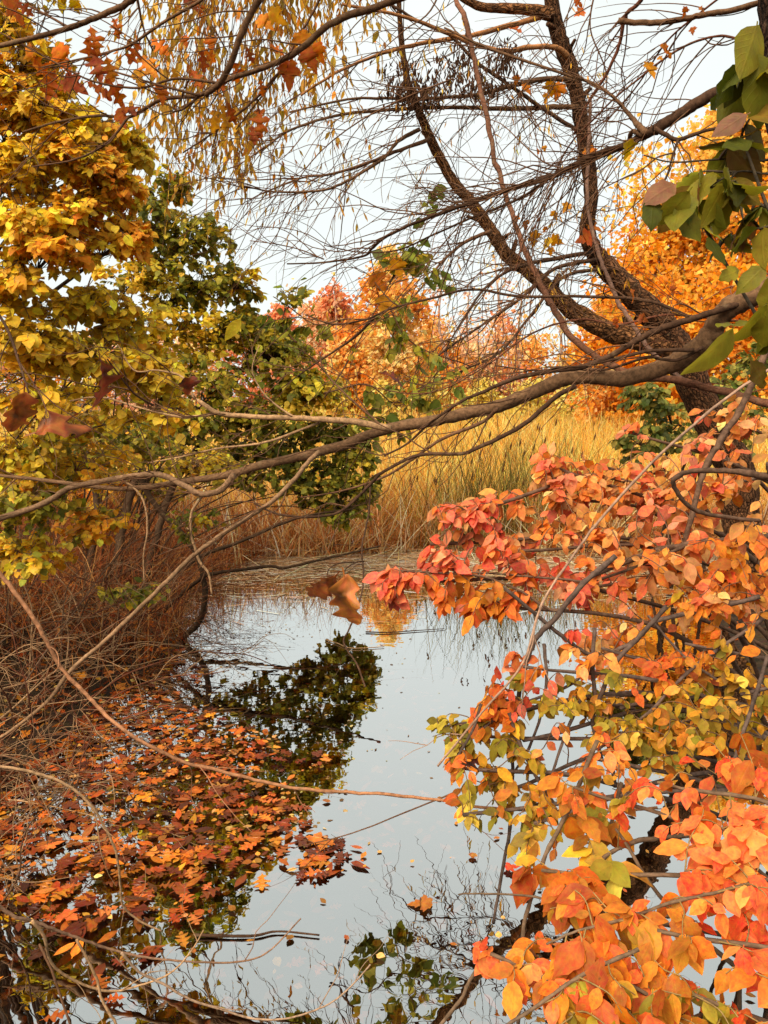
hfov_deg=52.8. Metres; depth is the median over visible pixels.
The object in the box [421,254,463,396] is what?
tree
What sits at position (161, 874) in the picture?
fallen leaf
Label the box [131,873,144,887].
fallen leaf
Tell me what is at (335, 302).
tree
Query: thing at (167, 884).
fallen leaf
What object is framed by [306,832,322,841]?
fallen leaf
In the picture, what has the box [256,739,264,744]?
fallen leaf
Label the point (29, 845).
fallen leaf
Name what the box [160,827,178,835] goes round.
fallen leaf
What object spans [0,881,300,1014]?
cane
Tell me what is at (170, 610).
bare shrub
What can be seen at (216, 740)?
fallen leaf
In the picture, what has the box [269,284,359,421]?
tree
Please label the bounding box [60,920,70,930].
fallen leaf
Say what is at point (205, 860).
fallen leaf
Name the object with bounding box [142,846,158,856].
fallen leaf
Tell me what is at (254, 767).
fallen leaf
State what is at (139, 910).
fallen leaf
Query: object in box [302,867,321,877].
fallen leaf
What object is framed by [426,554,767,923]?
burning bush
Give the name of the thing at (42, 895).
fallen leaf
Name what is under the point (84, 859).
fallen leaf
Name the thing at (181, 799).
fallen leaf
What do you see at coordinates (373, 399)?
leafy vine
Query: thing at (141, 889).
fallen leaf
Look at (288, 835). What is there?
fallen leaf
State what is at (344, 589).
dead leaf
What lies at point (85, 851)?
fallen leaf
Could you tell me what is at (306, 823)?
fallen leaf
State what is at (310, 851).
fallen leaf
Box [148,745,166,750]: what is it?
fallen leaf
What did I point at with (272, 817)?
fallen leaf
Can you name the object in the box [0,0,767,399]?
sky
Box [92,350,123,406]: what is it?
dead leaf
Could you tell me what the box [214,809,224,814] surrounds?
fallen leaf
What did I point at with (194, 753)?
fallen leaf
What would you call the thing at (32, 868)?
fallen leaf
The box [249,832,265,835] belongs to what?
fallen leaf
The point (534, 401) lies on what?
bush
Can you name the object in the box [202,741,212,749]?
fallen leaf
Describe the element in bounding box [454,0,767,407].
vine
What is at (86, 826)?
fallen leaf
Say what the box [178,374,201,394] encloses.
dead leaf
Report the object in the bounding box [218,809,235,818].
fallen leaf
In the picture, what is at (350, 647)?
stick
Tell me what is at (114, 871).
fallen leaf
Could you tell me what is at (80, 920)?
fallen leaf
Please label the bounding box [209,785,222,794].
fallen leaf
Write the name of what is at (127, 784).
fallen leaf
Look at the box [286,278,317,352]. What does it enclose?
tree
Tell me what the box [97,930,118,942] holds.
fallen leaf
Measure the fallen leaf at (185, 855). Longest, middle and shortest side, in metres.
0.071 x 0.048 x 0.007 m
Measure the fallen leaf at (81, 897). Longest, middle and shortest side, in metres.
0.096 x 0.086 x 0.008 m
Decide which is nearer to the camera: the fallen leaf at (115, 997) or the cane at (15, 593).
the cane at (15, 593)
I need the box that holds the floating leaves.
[0,630,755,1002]
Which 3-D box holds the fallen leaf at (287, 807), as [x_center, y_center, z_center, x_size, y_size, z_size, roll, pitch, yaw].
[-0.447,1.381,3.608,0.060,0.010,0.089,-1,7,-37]
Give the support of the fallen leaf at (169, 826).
on the floating leaves
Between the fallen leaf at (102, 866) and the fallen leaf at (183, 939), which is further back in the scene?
the fallen leaf at (102, 866)
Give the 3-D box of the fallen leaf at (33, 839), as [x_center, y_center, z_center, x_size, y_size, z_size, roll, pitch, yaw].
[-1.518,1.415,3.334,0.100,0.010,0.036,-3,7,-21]
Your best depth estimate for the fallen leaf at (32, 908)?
2.89 m
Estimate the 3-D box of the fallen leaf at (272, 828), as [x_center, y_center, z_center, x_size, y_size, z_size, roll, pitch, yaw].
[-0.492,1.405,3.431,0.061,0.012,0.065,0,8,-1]
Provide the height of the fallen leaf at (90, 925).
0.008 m
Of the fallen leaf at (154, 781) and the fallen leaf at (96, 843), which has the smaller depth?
the fallen leaf at (96, 843)
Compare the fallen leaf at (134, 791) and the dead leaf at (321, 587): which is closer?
the dead leaf at (321, 587)
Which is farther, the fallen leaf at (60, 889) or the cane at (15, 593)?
the fallen leaf at (60, 889)
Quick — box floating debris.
[0,572,569,854]
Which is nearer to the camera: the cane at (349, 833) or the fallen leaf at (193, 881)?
the cane at (349, 833)
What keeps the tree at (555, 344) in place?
on the ground at (758, 636)
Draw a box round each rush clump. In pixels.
[295,459,479,539]
[384,415,610,556]
[449,399,626,527]
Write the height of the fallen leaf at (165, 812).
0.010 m
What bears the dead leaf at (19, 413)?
attached to the maple tree at (724, 310)
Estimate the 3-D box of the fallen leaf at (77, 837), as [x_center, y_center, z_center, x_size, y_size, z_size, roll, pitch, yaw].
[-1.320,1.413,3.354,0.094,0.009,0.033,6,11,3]
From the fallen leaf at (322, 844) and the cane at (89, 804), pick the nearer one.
the cane at (89, 804)
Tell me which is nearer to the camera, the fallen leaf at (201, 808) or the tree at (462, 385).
the fallen leaf at (201, 808)
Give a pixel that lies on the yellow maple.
(58, 227)
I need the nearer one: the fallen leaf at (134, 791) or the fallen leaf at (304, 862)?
the fallen leaf at (304, 862)
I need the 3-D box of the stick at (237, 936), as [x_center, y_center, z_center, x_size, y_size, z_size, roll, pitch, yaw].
[-0.454,1.509,2.764,0.447,0.012,0.030,0,8,-2]
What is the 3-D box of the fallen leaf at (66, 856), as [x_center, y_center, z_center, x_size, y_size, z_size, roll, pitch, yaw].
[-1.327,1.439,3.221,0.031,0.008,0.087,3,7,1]
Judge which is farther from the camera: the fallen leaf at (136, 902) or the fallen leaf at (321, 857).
the fallen leaf at (321, 857)
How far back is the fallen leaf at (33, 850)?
3.26 m
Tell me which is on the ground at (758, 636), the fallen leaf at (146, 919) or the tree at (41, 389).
the tree at (41, 389)
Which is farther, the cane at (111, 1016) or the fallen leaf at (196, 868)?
the fallen leaf at (196, 868)
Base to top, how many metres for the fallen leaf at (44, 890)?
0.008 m
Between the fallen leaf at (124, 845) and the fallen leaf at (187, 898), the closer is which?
the fallen leaf at (187, 898)
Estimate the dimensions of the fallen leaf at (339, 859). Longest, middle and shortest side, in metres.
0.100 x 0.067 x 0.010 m
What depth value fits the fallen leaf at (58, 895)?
2.96 m
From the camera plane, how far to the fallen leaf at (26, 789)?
3.73 m
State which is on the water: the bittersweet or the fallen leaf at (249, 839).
the fallen leaf at (249, 839)
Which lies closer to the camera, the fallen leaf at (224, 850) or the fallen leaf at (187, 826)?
the fallen leaf at (224, 850)
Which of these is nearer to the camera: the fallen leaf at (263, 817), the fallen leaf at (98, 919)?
the fallen leaf at (98, 919)
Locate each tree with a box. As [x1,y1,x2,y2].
[0,0,436,195]
[0,0,767,817]
[0,329,31,420]
[1,328,98,411]
[61,328,131,414]
[72,0,426,256]
[110,326,200,413]
[143,0,761,598]
[175,327,239,410]
[195,310,279,413]
[239,302,307,408]
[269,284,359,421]
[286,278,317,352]
[319,312,381,417]
[328,272,343,370]
[349,243,446,418]
[406,314,471,395]
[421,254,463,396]
[422,342,481,429]
[430,353,525,420]
[448,327,504,371]
[451,283,481,399]
[451,308,543,417]
[472,251,514,375]
[497,273,541,413]
[500,333,558,418]
[535,283,576,416]
[541,349,585,424]
[557,284,642,437]
[580,104,767,448]
[591,224,757,424]
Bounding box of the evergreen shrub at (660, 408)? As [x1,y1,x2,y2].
[607,341,767,576]
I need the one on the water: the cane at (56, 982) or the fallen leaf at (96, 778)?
the fallen leaf at (96, 778)
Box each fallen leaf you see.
[0,824,15,834]
[1,791,14,800]
[2,845,22,850]
[4,799,20,805]
[5,864,24,870]
[9,824,23,830]
[11,881,33,892]
[16,896,29,901]
[18,787,31,798]
[19,837,43,843]
[19,846,46,856]
[20,843,33,849]
[21,880,28,892]
[26,821,44,827]
[26,867,41,872]
[27,902,40,913]
[28,827,44,834]
[29,801,51,809]
[29,892,49,904]
[32,889,47,897]
[33,888,55,893]
[35,841,47,851]
[36,815,56,823]
[37,810,48,818]
[38,875,55,889]
[39,755,53,759]
[39,1009,69,1021]
[41,912,55,921]
[44,841,63,848]
[48,757,63,762]
[50,888,69,900]
[51,873,71,878]
[51,881,59,893]
[52,862,67,874]
[52,885,73,901]
[53,942,74,955]
[55,855,77,867]
[55,908,77,922]
[60,852,69,860]
[60,882,84,889]
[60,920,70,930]
[60,921,86,936]
[61,791,73,798]
[62,801,80,808]
[62,812,74,820]
[66,815,77,820]
[66,875,83,883]
[69,915,90,924]
[70,822,76,833]
[70,941,83,958]
[71,835,89,839]
[73,891,99,900]
[73,893,98,908]
[74,816,94,822]
[75,855,95,862]
[76,760,94,768]
[78,757,95,762]
[78,843,93,855]
[78,870,88,877]
[79,925,85,937]
[80,771,94,779]
[81,823,95,832]
[82,823,94,836]
[84,918,100,931]
[86,789,104,797]
[89,774,103,781]
[90,851,104,863]
[90,963,105,981]
[91,839,108,848]
[91,974,110,988]
[93,819,108,826]
[93,905,120,917]
[94,859,115,871]
[94,915,106,921]
[97,828,115,833]
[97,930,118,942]
[98,760,113,768]
[98,834,108,844]
[100,826,118,834]
[101,843,119,855]
[102,799,123,804]
[104,992,123,1002]
[107,858,123,864]
[108,733,125,737]
[108,769,122,773]
[109,837,122,843]
[110,869,127,877]
[113,757,131,763]
[117,761,127,767]
[118,842,130,854]
[118,856,130,862]
[120,781,135,788]
[120,901,134,912]
[122,755,135,760]
[122,847,137,855]
[123,895,147,900]
[126,771,137,779]
[128,903,150,916]
[129,860,142,869]
[131,789,144,794]
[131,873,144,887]
[131,885,143,893]
[133,819,151,823]
[133,883,148,895]
[133,891,147,904]
[134,915,141,932]
[135,792,151,801]
[136,917,156,924]
[137,845,149,855]
[138,951,155,963]
[142,754,154,761]
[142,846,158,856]
[142,946,162,955]
[143,888,154,901]
[144,807,158,818]
[144,945,165,948]
[145,776,164,784]
[147,821,161,833]
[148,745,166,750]
[150,856,162,862]
[152,844,164,855]
[152,872,167,877]
[153,864,165,873]
[155,794,168,799]
[157,849,172,863]
[157,880,176,888]
[159,809,171,815]
[160,790,177,795]
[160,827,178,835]
[161,824,174,834]
[162,838,184,842]
[163,724,175,728]
[165,850,179,861]
[166,866,180,873]
[167,766,177,776]
[168,762,183,765]
[169,882,196,894]
[170,790,186,796]
[171,798,190,800]
[171,840,185,849]
[175,931,190,947]
[177,869,194,877]
[178,802,188,809]
[179,824,197,830]
[179,893,195,903]
[180,791,194,798]
[180,856,194,864]
[181,810,193,821]
[181,853,190,858]
[183,835,192,845]
[184,849,193,861]
[185,875,201,887]
[186,786,203,794]
[187,845,195,855]
[188,817,200,824]
[189,757,202,762]
[189,814,196,824]
[190,866,206,872]
[190,870,206,881]
[191,750,200,756]
[192,806,209,811]
[192,845,205,853]
[194,827,211,831]
[197,840,215,843]
[197,849,215,859]
[200,736,211,743]
[200,886,223,898]
[201,855,216,864]
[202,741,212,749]
[204,772,221,778]
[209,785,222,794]
[212,738,221,742]
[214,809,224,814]
[217,797,236,806]
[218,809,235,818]
[218,845,231,856]
[222,796,243,803]
[226,858,237,868]
[229,726,244,734]
[229,833,251,841]
[230,783,245,788]
[234,874,246,887]
[239,841,256,849]
[241,753,250,759]
[244,805,263,813]
[246,835,265,841]
[249,766,259,770]
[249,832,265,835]
[250,828,265,836]
[253,874,270,889]
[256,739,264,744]
[257,806,272,813]
[258,813,270,820]
[259,814,274,821]
[260,797,279,802]
[266,824,284,832]
[267,825,279,831]
[268,836,285,844]
[271,756,286,760]
[275,844,290,857]
[279,858,288,865]
[281,749,292,754]
[282,804,292,810]
[284,831,292,838]
[294,836,310,846]
[298,820,312,828]
[299,858,315,866]
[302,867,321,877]
[305,849,316,857]
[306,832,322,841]
[309,870,328,879]
[310,852,330,863]
[313,860,330,867]
[316,839,334,849]
[317,850,335,854]
[319,846,332,851]
[328,838,344,849]
[331,854,346,864]
[334,851,352,857]
[407,894,435,911]
[505,862,518,871]
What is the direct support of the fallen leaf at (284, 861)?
on the water
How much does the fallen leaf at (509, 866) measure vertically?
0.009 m
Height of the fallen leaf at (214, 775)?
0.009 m
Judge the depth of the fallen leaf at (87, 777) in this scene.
3.90 m
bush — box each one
[269,375,328,422]
[311,372,364,417]
[362,353,767,804]
[362,376,413,438]
[403,370,459,433]
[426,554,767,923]
[439,732,767,1023]
[459,374,514,436]
[493,377,559,441]
[548,385,587,428]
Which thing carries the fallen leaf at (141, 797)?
on the water
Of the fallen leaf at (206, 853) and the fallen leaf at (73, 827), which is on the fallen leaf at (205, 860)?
the fallen leaf at (206, 853)
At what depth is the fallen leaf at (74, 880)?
3.06 m
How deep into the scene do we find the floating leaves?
3.68 m
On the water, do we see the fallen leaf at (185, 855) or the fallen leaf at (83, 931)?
the fallen leaf at (83, 931)
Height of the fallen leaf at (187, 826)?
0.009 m
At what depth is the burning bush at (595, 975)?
1.09 m
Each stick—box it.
[194,930,319,937]
[326,639,383,648]
[366,628,443,632]
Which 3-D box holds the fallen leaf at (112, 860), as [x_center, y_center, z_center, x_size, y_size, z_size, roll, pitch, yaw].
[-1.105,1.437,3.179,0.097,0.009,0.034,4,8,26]
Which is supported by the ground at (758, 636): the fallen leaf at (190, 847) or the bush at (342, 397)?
the bush at (342, 397)
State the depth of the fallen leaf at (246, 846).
3.29 m
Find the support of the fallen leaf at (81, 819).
on the water
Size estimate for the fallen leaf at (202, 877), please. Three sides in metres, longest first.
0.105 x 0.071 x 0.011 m
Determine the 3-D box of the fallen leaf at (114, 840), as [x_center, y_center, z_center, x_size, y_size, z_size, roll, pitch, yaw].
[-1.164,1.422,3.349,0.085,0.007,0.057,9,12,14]
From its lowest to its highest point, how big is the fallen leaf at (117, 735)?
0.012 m
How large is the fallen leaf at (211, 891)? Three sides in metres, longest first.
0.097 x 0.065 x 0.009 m
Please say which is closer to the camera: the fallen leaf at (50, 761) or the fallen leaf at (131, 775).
the fallen leaf at (131, 775)
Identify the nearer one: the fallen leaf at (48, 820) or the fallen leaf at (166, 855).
the fallen leaf at (166, 855)
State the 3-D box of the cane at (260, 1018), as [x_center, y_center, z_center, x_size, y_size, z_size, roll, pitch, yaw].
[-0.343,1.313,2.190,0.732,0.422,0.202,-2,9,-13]
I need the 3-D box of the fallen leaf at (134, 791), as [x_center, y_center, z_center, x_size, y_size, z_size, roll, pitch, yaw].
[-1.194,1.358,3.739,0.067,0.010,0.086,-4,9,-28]
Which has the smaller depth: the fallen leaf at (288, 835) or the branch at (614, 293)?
the fallen leaf at (288, 835)
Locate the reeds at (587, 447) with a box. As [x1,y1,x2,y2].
[0,399,767,545]
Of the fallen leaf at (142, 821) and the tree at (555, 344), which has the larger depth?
the tree at (555, 344)
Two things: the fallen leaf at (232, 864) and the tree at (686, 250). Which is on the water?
the fallen leaf at (232, 864)
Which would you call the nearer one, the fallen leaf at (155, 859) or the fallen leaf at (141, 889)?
the fallen leaf at (141, 889)
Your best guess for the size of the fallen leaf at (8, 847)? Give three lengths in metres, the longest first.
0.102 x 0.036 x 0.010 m
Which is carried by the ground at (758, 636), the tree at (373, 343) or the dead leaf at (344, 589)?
the tree at (373, 343)
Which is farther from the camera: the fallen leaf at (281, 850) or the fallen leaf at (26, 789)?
the fallen leaf at (26, 789)
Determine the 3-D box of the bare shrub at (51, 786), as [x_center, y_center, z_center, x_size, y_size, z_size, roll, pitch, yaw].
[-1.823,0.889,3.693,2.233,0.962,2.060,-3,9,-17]
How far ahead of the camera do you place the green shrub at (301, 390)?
7.32 m
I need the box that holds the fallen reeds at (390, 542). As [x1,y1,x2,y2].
[121,448,767,592]
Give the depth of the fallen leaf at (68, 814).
3.54 m
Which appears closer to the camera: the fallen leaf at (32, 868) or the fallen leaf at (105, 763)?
the fallen leaf at (32, 868)
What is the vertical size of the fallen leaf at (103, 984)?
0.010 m
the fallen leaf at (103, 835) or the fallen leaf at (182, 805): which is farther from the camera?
the fallen leaf at (182, 805)
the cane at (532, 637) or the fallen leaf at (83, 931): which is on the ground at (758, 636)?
the cane at (532, 637)
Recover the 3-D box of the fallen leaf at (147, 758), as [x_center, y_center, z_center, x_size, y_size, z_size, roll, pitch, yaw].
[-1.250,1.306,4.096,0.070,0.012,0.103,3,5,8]
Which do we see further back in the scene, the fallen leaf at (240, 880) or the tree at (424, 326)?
the tree at (424, 326)
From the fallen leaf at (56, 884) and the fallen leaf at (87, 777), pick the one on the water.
the fallen leaf at (56, 884)
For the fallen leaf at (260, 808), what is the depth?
3.59 m
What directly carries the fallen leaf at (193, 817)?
on the fallen leaf at (187, 826)
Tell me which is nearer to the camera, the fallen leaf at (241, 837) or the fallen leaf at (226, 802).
the fallen leaf at (241, 837)
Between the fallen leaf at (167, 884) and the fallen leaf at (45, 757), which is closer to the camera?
the fallen leaf at (167, 884)
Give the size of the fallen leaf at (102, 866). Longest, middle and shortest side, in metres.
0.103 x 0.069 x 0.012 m
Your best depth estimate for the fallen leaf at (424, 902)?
2.93 m
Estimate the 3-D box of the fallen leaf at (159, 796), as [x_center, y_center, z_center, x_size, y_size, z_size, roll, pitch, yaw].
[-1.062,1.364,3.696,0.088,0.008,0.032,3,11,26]
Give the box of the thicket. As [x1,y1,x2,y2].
[0,331,188,527]
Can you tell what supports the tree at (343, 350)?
on the ground at (758, 636)
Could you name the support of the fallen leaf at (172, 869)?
on the water
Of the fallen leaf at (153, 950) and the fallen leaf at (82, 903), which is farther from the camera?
the fallen leaf at (82, 903)
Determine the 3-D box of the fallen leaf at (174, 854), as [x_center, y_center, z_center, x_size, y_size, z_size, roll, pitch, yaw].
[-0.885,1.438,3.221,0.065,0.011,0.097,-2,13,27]
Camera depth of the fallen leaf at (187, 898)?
2.95 m
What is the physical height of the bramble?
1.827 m
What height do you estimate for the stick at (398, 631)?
0.012 m
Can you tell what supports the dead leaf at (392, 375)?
attached to the maple tree at (724, 310)
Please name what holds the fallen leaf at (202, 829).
on the water
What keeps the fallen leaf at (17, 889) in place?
on the floating leaves
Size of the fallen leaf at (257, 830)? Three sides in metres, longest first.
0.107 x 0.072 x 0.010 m
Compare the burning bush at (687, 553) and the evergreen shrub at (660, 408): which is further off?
the evergreen shrub at (660, 408)
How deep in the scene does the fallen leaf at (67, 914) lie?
2.84 m
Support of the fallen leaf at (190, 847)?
on the water
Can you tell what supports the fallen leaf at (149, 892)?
on the water
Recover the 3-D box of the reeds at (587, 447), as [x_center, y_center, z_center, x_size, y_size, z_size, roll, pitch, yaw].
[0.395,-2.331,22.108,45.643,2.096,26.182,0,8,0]
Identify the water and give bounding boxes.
[0,546,767,1023]
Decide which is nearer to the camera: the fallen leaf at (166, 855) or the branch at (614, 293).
the fallen leaf at (166, 855)
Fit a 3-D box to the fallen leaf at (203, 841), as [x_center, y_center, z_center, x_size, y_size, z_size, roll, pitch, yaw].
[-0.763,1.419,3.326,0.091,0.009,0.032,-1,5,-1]
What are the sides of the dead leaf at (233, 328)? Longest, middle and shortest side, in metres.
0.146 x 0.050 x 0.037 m
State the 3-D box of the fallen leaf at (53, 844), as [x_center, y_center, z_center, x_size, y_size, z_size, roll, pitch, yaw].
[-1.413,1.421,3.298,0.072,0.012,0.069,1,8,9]
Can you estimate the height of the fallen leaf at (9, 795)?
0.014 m
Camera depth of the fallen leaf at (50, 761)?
4.09 m
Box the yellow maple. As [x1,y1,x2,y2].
[0,0,160,315]
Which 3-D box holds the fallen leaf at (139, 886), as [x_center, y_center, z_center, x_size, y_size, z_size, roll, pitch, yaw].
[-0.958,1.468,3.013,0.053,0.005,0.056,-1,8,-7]
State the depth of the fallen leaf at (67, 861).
3.18 m
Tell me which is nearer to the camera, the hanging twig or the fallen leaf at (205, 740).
the hanging twig
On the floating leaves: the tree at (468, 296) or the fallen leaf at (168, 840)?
the fallen leaf at (168, 840)
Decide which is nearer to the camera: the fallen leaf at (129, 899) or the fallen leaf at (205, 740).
the fallen leaf at (129, 899)
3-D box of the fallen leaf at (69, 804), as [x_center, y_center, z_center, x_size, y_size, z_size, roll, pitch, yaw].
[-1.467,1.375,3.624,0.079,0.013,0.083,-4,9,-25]
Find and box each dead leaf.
[1,383,38,431]
[25,409,91,438]
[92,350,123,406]
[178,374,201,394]
[225,314,242,340]
[305,571,339,599]
[327,567,362,624]
[376,370,403,388]
[460,754,480,769]
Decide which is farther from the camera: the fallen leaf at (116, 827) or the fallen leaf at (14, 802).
the fallen leaf at (14, 802)
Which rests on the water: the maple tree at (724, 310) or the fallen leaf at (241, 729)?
the fallen leaf at (241, 729)
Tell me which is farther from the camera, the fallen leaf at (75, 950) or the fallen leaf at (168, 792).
the fallen leaf at (168, 792)
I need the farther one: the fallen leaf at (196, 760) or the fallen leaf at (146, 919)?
the fallen leaf at (196, 760)
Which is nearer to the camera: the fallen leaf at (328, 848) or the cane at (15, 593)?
the cane at (15, 593)
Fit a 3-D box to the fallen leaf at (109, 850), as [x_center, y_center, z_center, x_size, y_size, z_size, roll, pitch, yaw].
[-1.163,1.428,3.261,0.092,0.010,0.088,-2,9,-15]
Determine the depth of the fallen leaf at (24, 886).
3.02 m
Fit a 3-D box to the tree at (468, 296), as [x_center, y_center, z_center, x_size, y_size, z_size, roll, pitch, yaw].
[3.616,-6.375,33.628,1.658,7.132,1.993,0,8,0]
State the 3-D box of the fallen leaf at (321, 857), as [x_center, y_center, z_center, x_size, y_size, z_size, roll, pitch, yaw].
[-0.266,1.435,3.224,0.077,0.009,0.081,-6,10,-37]
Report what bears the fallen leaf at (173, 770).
on the water
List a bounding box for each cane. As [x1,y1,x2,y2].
[0,571,716,866]
[0,765,161,950]
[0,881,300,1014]
[30,881,203,1023]
[38,943,120,1023]
[75,938,116,1023]
[120,933,388,1023]
[265,793,449,889]
[394,369,767,766]
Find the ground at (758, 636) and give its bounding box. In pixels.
[0,402,767,791]
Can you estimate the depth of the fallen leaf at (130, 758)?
4.09 m
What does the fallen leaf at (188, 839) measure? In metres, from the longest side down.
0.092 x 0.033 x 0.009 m
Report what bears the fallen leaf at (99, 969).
on the water
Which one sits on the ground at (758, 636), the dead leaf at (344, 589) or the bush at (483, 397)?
the bush at (483, 397)
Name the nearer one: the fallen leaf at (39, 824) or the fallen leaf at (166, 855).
the fallen leaf at (166, 855)
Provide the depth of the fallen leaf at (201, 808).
3.58 m
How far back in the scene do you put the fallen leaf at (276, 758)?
4.08 m
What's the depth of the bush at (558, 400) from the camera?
29.15 m
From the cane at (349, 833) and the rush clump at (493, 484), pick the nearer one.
the cane at (349, 833)
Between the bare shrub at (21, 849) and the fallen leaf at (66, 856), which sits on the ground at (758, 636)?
the bare shrub at (21, 849)
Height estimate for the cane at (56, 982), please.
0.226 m
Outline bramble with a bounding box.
[0,409,246,714]
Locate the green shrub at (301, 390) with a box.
[23,163,382,640]
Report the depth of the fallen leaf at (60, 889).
3.00 m
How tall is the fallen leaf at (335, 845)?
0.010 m
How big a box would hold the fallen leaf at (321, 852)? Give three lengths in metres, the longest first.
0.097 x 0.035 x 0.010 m
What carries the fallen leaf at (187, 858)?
on the fallen leaf at (187, 862)
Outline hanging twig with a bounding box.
[326,486,370,690]
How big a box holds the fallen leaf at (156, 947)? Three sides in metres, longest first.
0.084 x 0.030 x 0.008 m
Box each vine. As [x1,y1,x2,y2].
[256,184,468,452]
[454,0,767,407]
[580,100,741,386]
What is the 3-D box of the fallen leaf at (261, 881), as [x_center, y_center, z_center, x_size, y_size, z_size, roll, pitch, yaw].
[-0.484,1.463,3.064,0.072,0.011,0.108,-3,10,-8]
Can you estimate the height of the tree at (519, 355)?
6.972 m
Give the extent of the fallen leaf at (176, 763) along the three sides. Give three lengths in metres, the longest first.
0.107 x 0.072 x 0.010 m
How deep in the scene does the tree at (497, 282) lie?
32.01 m
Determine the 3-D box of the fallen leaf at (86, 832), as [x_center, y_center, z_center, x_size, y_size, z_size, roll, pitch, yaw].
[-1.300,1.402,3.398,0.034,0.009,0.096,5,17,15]
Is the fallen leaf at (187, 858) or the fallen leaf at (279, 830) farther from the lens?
the fallen leaf at (279, 830)
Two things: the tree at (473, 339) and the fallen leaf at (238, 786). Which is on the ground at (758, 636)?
the tree at (473, 339)
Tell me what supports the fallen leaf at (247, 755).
on the water
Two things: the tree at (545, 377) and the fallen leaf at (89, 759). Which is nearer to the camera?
the fallen leaf at (89, 759)
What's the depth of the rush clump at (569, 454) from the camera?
10.36 m
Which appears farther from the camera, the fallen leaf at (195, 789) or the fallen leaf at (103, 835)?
the fallen leaf at (195, 789)
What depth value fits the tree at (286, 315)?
34.92 m
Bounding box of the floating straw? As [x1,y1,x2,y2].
[190,546,718,626]
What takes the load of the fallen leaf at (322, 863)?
on the water
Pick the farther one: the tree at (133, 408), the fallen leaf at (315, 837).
the tree at (133, 408)
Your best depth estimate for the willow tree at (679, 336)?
5.58 m
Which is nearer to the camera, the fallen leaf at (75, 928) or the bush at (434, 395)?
the fallen leaf at (75, 928)
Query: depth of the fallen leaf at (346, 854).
3.24 m
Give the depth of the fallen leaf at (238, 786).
3.80 m
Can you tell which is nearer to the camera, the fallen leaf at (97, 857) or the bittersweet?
the fallen leaf at (97, 857)
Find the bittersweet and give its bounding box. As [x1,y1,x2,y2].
[0,239,205,633]
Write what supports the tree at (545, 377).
on the ground at (758, 636)
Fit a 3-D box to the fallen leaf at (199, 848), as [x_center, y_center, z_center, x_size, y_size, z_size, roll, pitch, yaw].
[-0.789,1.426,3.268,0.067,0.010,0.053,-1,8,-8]
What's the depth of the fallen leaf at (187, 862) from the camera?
3.19 m
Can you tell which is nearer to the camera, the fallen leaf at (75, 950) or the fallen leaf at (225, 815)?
the fallen leaf at (75, 950)
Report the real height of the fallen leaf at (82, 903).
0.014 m
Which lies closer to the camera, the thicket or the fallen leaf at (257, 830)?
the fallen leaf at (257, 830)
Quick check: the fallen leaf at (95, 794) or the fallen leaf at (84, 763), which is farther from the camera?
the fallen leaf at (84, 763)
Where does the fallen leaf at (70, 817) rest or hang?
on the water
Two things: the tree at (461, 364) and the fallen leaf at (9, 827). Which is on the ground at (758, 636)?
the tree at (461, 364)
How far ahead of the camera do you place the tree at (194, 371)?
36.36 m
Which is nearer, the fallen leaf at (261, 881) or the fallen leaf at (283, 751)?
the fallen leaf at (261, 881)
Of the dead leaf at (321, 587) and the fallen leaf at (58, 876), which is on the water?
the fallen leaf at (58, 876)
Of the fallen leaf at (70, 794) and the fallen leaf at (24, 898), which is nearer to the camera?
the fallen leaf at (24, 898)
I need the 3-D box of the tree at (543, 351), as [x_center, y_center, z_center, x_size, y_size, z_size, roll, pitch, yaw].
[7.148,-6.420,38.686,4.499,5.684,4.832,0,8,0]
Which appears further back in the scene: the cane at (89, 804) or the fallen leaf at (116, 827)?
the fallen leaf at (116, 827)
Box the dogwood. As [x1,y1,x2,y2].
[641,21,767,388]
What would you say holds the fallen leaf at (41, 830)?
on the water
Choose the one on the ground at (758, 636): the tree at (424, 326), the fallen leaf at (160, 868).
the tree at (424, 326)
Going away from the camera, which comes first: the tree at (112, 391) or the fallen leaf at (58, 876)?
the fallen leaf at (58, 876)
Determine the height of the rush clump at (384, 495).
1.029 m
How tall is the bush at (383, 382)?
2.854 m
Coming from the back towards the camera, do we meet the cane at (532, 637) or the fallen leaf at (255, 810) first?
the fallen leaf at (255, 810)
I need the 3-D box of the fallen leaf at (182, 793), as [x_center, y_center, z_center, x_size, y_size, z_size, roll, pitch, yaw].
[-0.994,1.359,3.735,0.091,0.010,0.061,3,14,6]
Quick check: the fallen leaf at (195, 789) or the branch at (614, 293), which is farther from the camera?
the branch at (614, 293)
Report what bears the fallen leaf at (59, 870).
on the water
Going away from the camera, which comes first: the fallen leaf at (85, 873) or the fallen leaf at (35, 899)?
the fallen leaf at (35, 899)
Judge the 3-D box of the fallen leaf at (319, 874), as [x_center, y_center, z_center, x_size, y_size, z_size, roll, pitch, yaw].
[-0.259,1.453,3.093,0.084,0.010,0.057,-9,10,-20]
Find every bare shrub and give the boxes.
[0,455,337,904]
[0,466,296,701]
[0,650,223,915]
[0,735,104,979]

